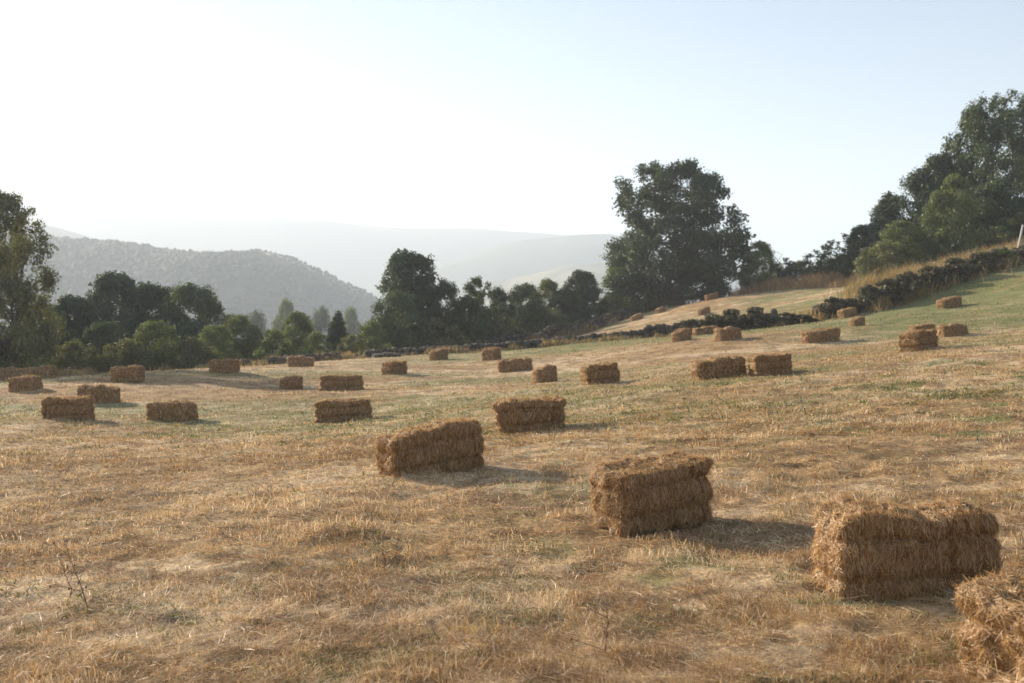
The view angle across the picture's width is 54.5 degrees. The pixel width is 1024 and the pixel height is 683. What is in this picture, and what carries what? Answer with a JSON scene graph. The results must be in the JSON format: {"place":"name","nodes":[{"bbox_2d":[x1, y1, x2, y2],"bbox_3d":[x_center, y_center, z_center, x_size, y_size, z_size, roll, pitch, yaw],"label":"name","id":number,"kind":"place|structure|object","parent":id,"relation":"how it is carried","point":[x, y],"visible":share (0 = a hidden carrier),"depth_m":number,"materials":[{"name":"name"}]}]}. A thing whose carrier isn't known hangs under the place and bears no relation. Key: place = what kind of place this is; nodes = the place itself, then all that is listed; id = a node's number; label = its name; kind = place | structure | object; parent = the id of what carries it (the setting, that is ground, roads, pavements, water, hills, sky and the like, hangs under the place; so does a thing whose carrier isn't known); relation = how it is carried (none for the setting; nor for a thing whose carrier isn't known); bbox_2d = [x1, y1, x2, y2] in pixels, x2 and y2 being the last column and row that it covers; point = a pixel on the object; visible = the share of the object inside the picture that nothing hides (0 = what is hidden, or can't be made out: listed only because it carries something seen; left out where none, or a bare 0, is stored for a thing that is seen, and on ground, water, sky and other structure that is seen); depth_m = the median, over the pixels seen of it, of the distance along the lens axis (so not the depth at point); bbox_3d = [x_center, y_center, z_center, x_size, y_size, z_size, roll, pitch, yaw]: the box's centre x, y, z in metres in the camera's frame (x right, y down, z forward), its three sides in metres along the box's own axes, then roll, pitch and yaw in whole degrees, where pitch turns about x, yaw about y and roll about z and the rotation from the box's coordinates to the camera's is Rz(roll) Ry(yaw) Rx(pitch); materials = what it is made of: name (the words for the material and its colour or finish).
{"place":"outdoors","nodes":[
{"label":"outdoors","id":0,"kind":"place"},
{"bbox_2d":[1,221,92,238],"bbox_3d":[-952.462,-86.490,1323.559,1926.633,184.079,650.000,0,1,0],"label":"mountain","id":1,"kind":"structure","parent":0,"point":[55,231],"depth_m":1306.65,"materials":[{"name":"grey"}]},
{"bbox_2d":[0,234,387,343],"bbox_3d":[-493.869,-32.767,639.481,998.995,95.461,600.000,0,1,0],"label":"hill","id":2,"kind":"structure","parent":0,"point":[233,286],"depth_m":562.09,"materials":[{"name":"green plant"}]},
{"bbox_2d":[0,235,387,343],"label":"hillside woodland","id":3,"kind":"object","parent":2,"relation":"on","point":[182,258],"visible":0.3,"depth_m":578.64,"materials":[{"name":"green plant"}]},
{"bbox_2d":[57,349,423,376],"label":"tall dry grass","id":4,"kind":"structure","parent":0,"point":[70,372],"depth_m":42.78,"materials":[{"name":"plant"}]},
{"bbox_2d":[6,201,670,287],"bbox_3d":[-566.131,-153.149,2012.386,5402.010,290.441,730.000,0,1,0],"label":"mountain","id":5,"kind":"structure","parent":0,"point":[358,255],"depth_m":1988.12,"materials":[{"name":"grey"}]},
{"bbox_2d":[0,265,1023,682],"bbox_3d":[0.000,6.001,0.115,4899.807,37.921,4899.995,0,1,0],"label":"ground","id":6,"kind":"structure","parent":0,"point":[980,289],"depth_m":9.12,"materials":[{"name":"beige plant"}]},
{"bbox_2d":[6,374,43,391],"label":"hay bale","id":7,"kind":"object","parent":6,"relation":"on","point":[29,382],"visible":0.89,"depth_m":26.90,"materials":[{"name":"plant"}]},
{"bbox_2d":[0,189,69,368],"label":"broadleaf tree","id":8,"kind":"object","parent":6,"relation":"on","point":[19,343],"visible":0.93,"depth_m":40.92,"materials":[{"name":"green plant"}]},
{"bbox_2d":[22,365,57,378],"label":"hay bale","id":9,"kind":"object","parent":6,"relation":"on","point":[47,371],"visible":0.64,"depth_m":33.41,"materials":[{"name":"plant"}]},
{"bbox_2d":[7,305,80,365],"bbox_3d":[-23.694,0.324,50.058,3.772,4.681,3.682,-1,1,-34],"label":"broadleaf tree","id":10,"kind":"object","parent":6,"relation":"on","point":[72,333],"visible":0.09,"depth_m":50.01,"materials":[{"name":"green plant"}]},
{"bbox_2d":[39,393,95,420],"bbox_3d":[-8.965,1.343,20.065,1.085,0.611,0.642,0,0,2],"label":"hay bale","id":11,"kind":"object","parent":6,"relation":"on","point":[80,408],"visible":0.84,"depth_m":19.83,"materials":[{"name":"plant"}]},
{"bbox_2d":[36,293,112,359],"bbox_3d":[-22.797,0.167,51.836,5.027,5.384,5.328,0,1,-21],"label":"broadleaf tree","id":12,"kind":"object","parent":6,"relation":"on","point":[82,317],"visible":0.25,"depth_m":51.10,"materials":[{"name":"green plant"}]},
{"bbox_2d":[46,340,103,372],"bbox_3d":[-19.117,0.865,43.507,2.395,1.872,2.715,0,1,16],"label":"shrub","id":13,"kind":"object","parent":6,"relation":"on","point":[68,353],"visible":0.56,"depth_m":43.15,"materials":[{"name":"green plant"}]},
{"bbox_2d":[76,383,121,402],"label":"hay bale","id":14,"kind":"object","parent":6,"relation":"on","point":[101,393],"visible":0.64,"depth_m":23.95,"materials":[{"name":"plant"}]},
{"bbox_2d":[70,320,132,374],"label":"broadleaf tree","id":15,"kind":"object","parent":6,"relation":"on","point":[94,334],"visible":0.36,"depth_m":46.47,"materials":[{"name":"green plant"}]},
{"bbox_2d":[78,270,154,357],"bbox_3d":[-22.431,-0.338,56.084,5.738,7.526,5.414,1,1,29],"label":"broadleaf tree","id":16,"kind":"object","parent":6,"relation":"on","point":[110,287],"visible":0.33,"depth_m":55.34,"materials":[{"name":"green plant"}]},
{"bbox_2d":[96,337,154,372],"bbox_3d":[-17.110,0.737,44.044,2.422,1.883,2.746,0,1,-9],"label":"shrub","id":17,"kind":"object","parent":6,"relation":"on","point":[125,353],"visible":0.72,"depth_m":43.66,"materials":[{"name":"green plant"}]},
{"bbox_2d":[110,364,145,382],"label":"hay bale","id":18,"kind":"object","parent":6,"relation":"on","point":[130,373],"visible":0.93,"depth_m":28.47,"materials":[{"name":"plant"}]},
{"bbox_2d":[120,281,182,351],"bbox_3d":[-21.012,0.046,57.916,5.943,7.247,5.607,0,1,-18],"label":"broadleaf tree","id":19,"kind":"object","parent":6,"relation":"on","point":[153,294],"visible":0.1,"depth_m":57.39,"materials":[{"name":"green plant"}]},
{"bbox_2d":[122,320,183,370],"bbox_3d":[-16.500,0.365,45.990,2.879,2.817,3.152,1,2,43],"label":"shrub","id":20,"kind":"object","parent":6,"relation":"on","point":[147,333],"visible":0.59,"depth_m":45.63,"materials":[{"name":"green plant"}]},
{"bbox_2d":[144,399,197,420],"bbox_3d":[-6.991,1.436,20.438,1.057,0.482,0.535,0,1,6],"label":"hay bale","id":21,"kind":"object","parent":6,"relation":"on","point":[177,410],"visible":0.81,"depth_m":20.26,"materials":[{"name":"plant"}]},
{"bbox_2d":[162,335,218,369],"bbox_3d":[-14.707,0.634,45.510,2.582,1.859,2.277,0,1,16],"label":"shrub","id":22,"kind":"object","parent":6,"relation":"on","point":[188,354],"visible":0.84,"depth_m":45.10,"materials":[{"name":"green plant"}]},
{"bbox_2d":[151,281,237,353],"bbox_3d":[-18.006,-0.146,56.076,5.185,6.580,5.311,1,1,29],"label":"broadleaf tree","id":23,"kind":"object","parent":6,"relation":"on","point":[203,301],"visible":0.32,"depth_m":55.27,"materials":[{"name":"green plant"}]},
{"bbox_2d":[196,324,242,366],"bbox_3d":[-14.107,0.377,47.096,2.554,2.471,2.333,0,1,10],"label":"shrub","id":24,"kind":"object","parent":6,"relation":"on","point":[209,336],"visible":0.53,"depth_m":46.94,"materials":[{"name":"green plant"}]},
{"bbox_2d":[209,358,239,372],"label":"hay bale","id":25,"kind":"object","parent":6,"relation":"on","point":[229,365],"visible":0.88,"depth_m":32.31,"materials":[{"name":"plant"}]},
{"bbox_2d":[212,314,271,361],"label":"broadleaf tree","id":26,"kind":"object","parent":6,"relation":"on","point":[247,347],"visible":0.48,"depth_m":49.59,"materials":[{"name":"green plant"}]},
{"bbox_2d":[249,328,296,360],"bbox_3d":[-11.442,0.373,47.908,2.279,2.059,2.495,-1,1,-31],"label":"shrub","id":27,"kind":"object","parent":6,"relation":"on","point":[275,336],"visible":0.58,"depth_m":47.70,"materials":[{"name":"green plant"}]},
{"bbox_2d":[270,297,294,354],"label":"broadleaf tree","id":28,"kind":"object","parent":6,"relation":"on","point":[285,309],"visible":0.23,"depth_m":149.56,"materials":[{"name":"green plant"}]},
{"bbox_2d":[275,310,322,355],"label":"broadleaf tree","id":29,"kind":"object","parent":6,"relation":"on","point":[302,324],"visible":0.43,"depth_m":55.55,"materials":[{"name":"green plant"}]},
{"bbox_2d":[297,330,333,354],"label":"shrub","id":30,"kind":"object","parent":6,"relation":"on","point":[314,338],"visible":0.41,"depth_m":49.80,"materials":[{"name":"green plant"}]},
{"bbox_2d":[312,305,330,350],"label":"broadleaf tree","id":31,"kind":"object","parent":6,"relation":"on","point":[321,316],"visible":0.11,"depth_m":169.17,"materials":[{"name":"green plant"}]},
{"bbox_2d":[325,310,352,351],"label":"broadleaf tree","id":32,"kind":"object","parent":6,"relation":"on","point":[337,330],"visible":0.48,"depth_m":54.72,"materials":[{"name":"green plant"}]},
{"bbox_2d":[318,374,364,390],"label":"hay bale","id":33,"kind":"object","parent":6,"relation":"on","point":[329,382],"visible":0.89,"depth_m":26.80,"materials":[{"name":"plant"}]},
{"bbox_2d":[313,398,372,422],"bbox_3d":[-3.292,1.335,19.445,1.209,0.518,0.560,-4,1,-1],"label":"hay bale","id":34,"kind":"object","parent":6,"relation":"on","point":[334,410],"visible":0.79,"depth_m":19.23,"materials":[{"name":"plant"}]},
{"bbox_2d":[336,305,362,341],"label":"broadleaf tree","id":35,"kind":"object","parent":6,"relation":"on","point":[351,325],"visible":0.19,"depth_m":178.70,"materials":[{"name":"green plant"}]},
{"bbox_2d":[334,334,367,354],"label":"shrub","id":36,"kind":"object","parent":6,"relation":"on","point":[347,343],"visible":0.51,"depth_m":50.78,"materials":[{"name":"green plant"}]},
{"bbox_2d":[353,320,394,353],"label":"shrub","id":37,"kind":"object","parent":6,"relation":"on","point":[377,334],"visible":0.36,"depth_m":52.66,"materials":[{"name":"green plant"}]},
{"bbox_2d":[381,360,407,374],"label":"hay bale","id":38,"kind":"object","parent":6,"relation":"on","point":[394,367],"visible":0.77,"depth_m":32.23,"materials":[{"name":"plant"}]},
{"bbox_2d":[364,290,435,348],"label":"broadleaf tree","id":39,"kind":"object","parent":6,"relation":"on","point":[404,328],"visible":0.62,"depth_m":57.22,"materials":[{"name":"green plant"}]},
{"bbox_2d":[358,248,448,348],"bbox_3d":[-6.382,-1.779,61.778,6.279,8.108,6.655,1,2,44],"label":"broadleaf tree","id":40,"kind":"object","parent":6,"relation":"on","point":[404,266],"visible":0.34,"depth_m":60.96,"materials":[{"name":"green plant"}]},
{"bbox_2d":[372,416,486,478],"bbox_3d":[-0.773,1.006,9.425,1.112,0.583,0.544,-6,2,-30],"label":"hay bale","id":41,"kind":"object","parent":6,"relation":"on","point":[448,445],"visible":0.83,"depth_m":9.28,"materials":[{"name":"plant"}]},
{"bbox_2d":[413,317,472,346],"bbox_3d":[-4.301,-0.022,59.004,4.018,2.933,3.543,-1,1,-30],"label":"shrub","id":42,"kind":"object","parent":6,"relation":"on","point":[435,325],"visible":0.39,"depth_m":58.49,"materials":[{"name":"green plant"}]},
{"bbox_2d":[425,278,468,341],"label":"broadleaf tree","id":43,"kind":"object","parent":6,"relation":"on","point":[444,289],"visible":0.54,"depth_m":59.56,"materials":[{"name":"green plant"}]},
{"bbox_2d":[445,294,493,343],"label":"broadleaf tree","id":44,"kind":"object","parent":6,"relation":"on","point":[470,306],"visible":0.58,"depth_m":59.87,"materials":[{"name":"green plant"}]},
{"bbox_2d":[462,275,499,337],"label":"broadleaf tree","id":45,"kind":"object","parent":6,"relation":"on","point":[477,282],"visible":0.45,"depth_m":61.60,"materials":[{"name":"green plant"}]},
{"bbox_2d":[487,285,516,337],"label":"broadleaf tree","id":46,"kind":"object","parent":6,"relation":"on","point":[499,296],"visible":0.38,"depth_m":62.91,"materials":[{"name":"green plant"}]},
{"bbox_2d":[240,316,779,365],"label":"stone wall","id":47,"kind":"structure","parent":6,"relation":"on","point":[647,331],"depth_m":47.32,"materials":[{"name":"grey stone"}]},
{"bbox_2d":[0,267,1023,682],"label":"green weeds","id":48,"kind":"object","parent":6,"relation":"on","point":[926,393],"visible":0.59,"depth_m":13.42,"materials":[{"name":"green plant"}]},
{"bbox_2d":[497,357,532,372],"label":"hay bale","id":49,"kind":"object","parent":6,"relation":"on","point":[516,364],"visible":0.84,"depth_m":32.68,"materials":[{"name":"plant"}]},
{"bbox_2d":[499,282,548,333],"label":"broadleaf tree","id":50,"kind":"object","parent":6,"relation":"on","point":[521,294],"visible":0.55,"depth_m":67.27,"materials":[{"name":"green plant"}]},
{"bbox_2d":[490,394,566,433],"bbox_3d":[0.220,0.990,13.502,1.091,0.566,0.567,-4,0,-8],"label":"hay bale","id":51,"kind":"object","parent":6,"relation":"on","point":[518,415],"visible":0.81,"depth_m":13.29,"materials":[{"name":"plant"}]},
{"bbox_2d":[423,305,659,352],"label":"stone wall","id":52,"kind":"structure","parent":6,"relation":"on","point":[547,332],"depth_m":65.74,"materials":[{"name":"grey stone"}]},
{"bbox_2d":[525,277,561,308],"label":"broadleaf tree","id":53,"kind":"object","parent":6,"relation":"on","point":[547,287],"visible":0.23,"depth_m":71.74,"materials":[{"name":"green plant"}]},
{"bbox_2d":[531,364,557,383],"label":"hay bale","id":54,"kind":"object","parent":6,"relation":"on","point":[544,373],"visible":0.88,"depth_m":26.52,"materials":[{"name":"plant"}]},
{"bbox_2d":[523,307,570,332],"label":"shrub","id":55,"kind":"object","parent":6,"relation":"on","point":[555,316],"visible":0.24,"depth_m":68.16,"materials":[{"name":"green plant"}]},
{"bbox_2d":[544,288,585,323],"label":"broadleaf tree","id":56,"kind":"object","parent":6,"relation":"on","point":[571,310],"visible":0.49,"depth_m":70.52,"materials":[{"name":"green plant"}]},
{"bbox_2d":[504,307,656,341],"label":"tall dry grass","id":57,"kind":"structure","parent":6,"relation":"on","point":[587,329],"depth_m":67.29,"materials":[{"name":"plant"}]},
{"bbox_2d":[560,269,609,319],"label":"broadleaf tree","id":58,"kind":"object","parent":6,"relation":"on","point":[581,282],"visible":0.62,"depth_m":73.07,"materials":[{"name":"green plant"}]},
{"bbox_2d":[579,361,620,384],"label":"hay bale","id":59,"kind":"object","parent":6,"relation":"on","point":[596,373],"visible":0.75,"depth_m":21.30,"materials":[{"name":"plant"}]},
{"bbox_2d":[598,266,637,314],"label":"shrub","id":60,"kind":"object","parent":6,"relation":"on","point":[611,301],"visible":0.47,"depth_m":74.36,"materials":[{"name":"green plant"}]},
{"bbox_2d":[240,257,1023,366],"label":"tall dry grass","id":61,"kind":"structure","parent":6,"relation":"on","point":[546,343],"depth_m":46.91,"materials":[{"name":"plant"}]},
{"bbox_2d":[617,283,665,312],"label":"shrub","id":62,"kind":"object","parent":6,"relation":"on","point":[650,303],"visible":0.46,"depth_m":74.91,"materials":[{"name":"green plant"}]},
{"bbox_2d":[586,449,720,537],"bbox_3d":[0.982,1.041,6.970,0.977,0.543,0.494,-3,2,-31],"label":"hay bale","id":63,"kind":"object","parent":6,"relation":"on","point":[649,494],"visible":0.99,"depth_m":6.81,"materials":[{"name":"plant"}]},
{"bbox_2d":[598,157,756,307],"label":"oak tree","id":64,"kind":"object","parent":6,"relation":"on","point":[685,263],"visible":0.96,"depth_m":73.87,"materials":[{"name":"green plant"}]},
{"bbox_2d":[690,355,746,380],"bbox_3d":[4.042,0.516,19.488,1.104,0.481,0.535,-6,1,-9],"label":"hay bale","id":65,"kind":"object","parent":6,"relation":"on","point":[719,367],"visible":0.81,"depth_m":19.30,"materials":[{"name":"plant"}]},
{"bbox_2d":[713,326,741,340],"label":"hay bale","id":66,"kind":"object","parent":6,"relation":"on","point":[726,333],"visible":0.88,"depth_m":34.16,"materials":[{"name":"plant"}]},
{"bbox_2d":[710,308,749,327],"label":"bramble","id":67,"kind":"object","parent":6,"relation":"on","point":[729,315],"visible":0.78,"depth_m":45.66,"materials":[{"name":"green plant"}]},
{"bbox_2d":[735,306,774,328],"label":"bramble","id":68,"kind":"object","parent":6,"relation":"on","point":[757,317],"visible":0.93,"depth_m":44.87,"materials":[{"name":"green plant"}]},
{"bbox_2d":[735,240,781,289],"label":"broadleaf tree","id":69,"kind":"object","parent":6,"relation":"on","point":[748,271],"visible":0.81,"depth_m":73.37,"materials":[{"name":"green plant"}]},
{"bbox_2d":[746,352,792,376],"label":"hay bale","id":70,"kind":"object","parent":6,"relation":"on","point":[761,364],"visible":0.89,"depth_m":18.82,"materials":[{"name":"plant"}]},
{"bbox_2d":[799,327,841,342],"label":"hay bale","id":71,"kind":"object","parent":6,"relation":"on","point":[831,334],"visible":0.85,"depth_m":31.16,"materials":[{"name":"plant"}]},
{"bbox_2d":[815,239,843,277],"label":"sapling","id":72,"kind":"object","parent":6,"relation":"on","point":[830,268],"visible":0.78,"depth_m":68.77,"materials":[{"name":"green plant"}]},
{"bbox_2d":[815,296,847,316],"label":"bramble","id":73,"kind":"object","parent":6,"relation":"on","point":[832,305],"visible":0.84,"depth_m":45.08,"materials":[{"name":"green plant"}]},
{"bbox_2d":[724,257,939,296],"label":"tall dry grass","id":74,"kind":"structure","parent":6,"relation":"on","point":[815,280],"depth_m":68.45,"materials":[{"name":"plant"}]},
{"bbox_2d":[834,232,860,278],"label":"sapling","id":75,"kind":"object","parent":6,"relation":"on","point":[844,260],"visible":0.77,"depth_m":66.73,"materials":[{"name":"green plant"}]},
{"bbox_2d":[838,224,886,271],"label":"broadleaf tree","id":76,"kind":"object","parent":6,"relation":"on","point":[866,241],"visible":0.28,"depth_m":68.37,"materials":[{"name":"green plant"}]},
{"bbox_2d":[855,284,881,308],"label":"bramble","id":77,"kind":"object","parent":6,"relation":"on","point":[867,295],"visible":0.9,"depth_m":44.96,"materials":[{"name":"green plant"}]},
{"bbox_2d":[852,241,907,281],"bbox_3d":[21.105,-4.514,56.933,3.234,2.507,2.852,-1,1,-41],"label":"shrub","id":78,"kind":"object","parent":6,"relation":"on","point":[889,255],"visible":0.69,"depth_m":56.48,"materials":[{"name":"green plant"}]},
{"bbox_2d":[862,190,902,267],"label":"broadleaf tree","id":79,"kind":"object","parent":6,"relation":"on","point":[880,217],"visible":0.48,"depth_m":67.30,"materials":[{"name":"green plant"}]},
{"bbox_2d":[871,277,904,304],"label":"bramble","id":80,"kind":"object","parent":6,"relation":"on","point":[892,286],"visible":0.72,"depth_m":44.98,"materials":[{"name":"green plant"}]},
{"bbox_2d":[870,219,933,269],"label":"broadleaf tree","id":81,"kind":"object","parent":6,"relation":"on","point":[900,234],"visible":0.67,"depth_m":59.03,"materials":[{"name":"green plant"}]},
{"bbox_2d":[809,491,1006,602],"bbox_3d":[2.005,1.048,5.093,0.974,0.554,0.515,-2,1,-4],"label":"hay bale","id":82,"kind":"object","parent":6,"relation":"on","point":[869,549],"visible":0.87,"depth_m":4.93,"materials":[{"name":"plant"}]},
{"bbox_2d":[887,166,932,253],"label":"broadleaf tree","id":83,"kind":"object","parent":6,"relation":"on","point":[900,202],"visible":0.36,"depth_m":66.05,"materials":[{"name":"green plant"}]},
{"bbox_2d":[894,270,927,294],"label":"bramble","id":84,"kind":"object","parent":6,"relation":"on","point":[911,286],"visible":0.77,"depth_m":45.61,"materials":[{"name":"green plant"}]},
{"bbox_2d":[811,256,1023,320],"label":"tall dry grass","id":85,"kind":"structure","parent":6,"relation":"on","point":[918,294],"depth_m":45.38,"materials":[{"name":"plant"}]},
{"bbox_2d":[897,328,938,351],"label":"hay bale","id":86,"kind":"object","parent":6,"relation":"on","point":[915,339],"visible":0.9,"depth_m":22.11,"materials":[{"name":"plant"}]},
{"bbox_2d":[816,236,1023,301],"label":"tall dry grass","id":87,"kind":"structure","parent":6,"relation":"on","point":[852,292],"depth_m":51.39,"materials":[{"name":"plant"}]},
{"bbox_2d":[914,265,949,287],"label":"bramble","id":88,"kind":"object","parent":6,"relation":"on","point":[936,274],"visible":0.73,"depth_m":46.25,"materials":[{"name":"green plant"}]},
{"bbox_2d":[899,150,966,262],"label":"broadleaf tree","id":89,"kind":"object","parent":6,"relation":"on","point":[938,168],"visible":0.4,"depth_m":65.16,"materials":[{"name":"green plant"}]},
{"bbox_2d":[878,243,1023,297],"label":"stone wall","id":90,"kind":"structure","parent":6,"relation":"on","point":[1005,254],"depth_m":48.14,"materials":[{"name":"grey stone"}]},
{"bbox_2d":[936,323,968,336],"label":"hay bale","id":91,"kind":"object","parent":6,"relation":"on","point":[953,329],"visible":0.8,"depth_m":29.79,"materials":[{"name":"plant"}]},
{"bbox_2d":[916,172,993,261],"bbox_3d":[26.090,-7.109,58.853,4.154,5.788,3.482,0,1,14],"label":"broadleaf tree","id":92,"kind":"object","parent":6,"relation":"on","point":[939,226],"visible":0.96,"depth_m":58.31,"materials":[{"name":"green plant"}]},
{"bbox_2d":[939,257,976,280],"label":"bramble","id":93,"kind":"object","parent":6,"relation":"on","point":[962,268],"visible":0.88,"depth_m":46.86,"materials":[{"name":"green plant"}]},
{"bbox_2d":[940,105,1002,217],"bbox_3d":[30.119,-10.459,65.548,4.158,10.239,3.879,0,1,-19],"label":"broadleaf tree","id":94,"kind":"object","parent":6,"relation":"on","point":[958,142],"visible":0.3,"depth_m":64.78,"materials":[{"name":"green plant"}]},
{"bbox_2d":[965,251,1001,271],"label":"bramble","id":95,"kind":"object","parent":6,"relation":"on","point":[983,261],"visible":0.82,"depth_m":47.44,"materials":[{"name":"green plant"}]},
{"bbox_2d":[945,182,1023,251],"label":"broadleaf tree","id":96,"kind":"object","parent":6,"relation":"on","point":[1002,198],"visible":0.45,"depth_m":60.79,"materials":[{"name":"green plant"}]},
{"bbox_2d":[948,88,1023,232],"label":"broadleaf tree","id":97,"kind":"object","parent":6,"relation":"on","point":[1002,123],"visible":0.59,"depth_m":63.50,"materials":[{"name":"green plant"}]},
{"bbox_2d":[949,567,1023,682],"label":"hay bale","id":98,"kind":"object","parent":6,"relation":"on","point":[991,637],"visible":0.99,"depth_m":3.68,"materials":[{"name":"plant"}]},
{"bbox_2d":[986,212,1023,247],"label":"shrub","id":99,"kind":"object","parent":6,"relation":"on","point":[1019,217],"visible":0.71,"depth_m":59.47,"materials":[{"name":"green plant"}]},
{"bbox_2d":[0,0,1023,280],"label":"sky","id":100,"kind":"structure","parent":0,"point":[504,115],"materials":[{"name":"white"}]},
{"bbox_2d":[360,234,740,299],"bbox_3d":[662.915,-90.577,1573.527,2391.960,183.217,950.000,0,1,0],"label":"mountain","id":101,"kind":"structure","parent":0,"point":[521,258],"depth_m":1493.82,"materials":[{"name":"grey"}]},
{"bbox_2d":[425,262,738,317],"bbox_3d":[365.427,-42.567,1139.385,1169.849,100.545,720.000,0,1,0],"label":"hill slope","id":102,"kind":"structure","parent":0,"point":[562,274],"depth_m":1082.62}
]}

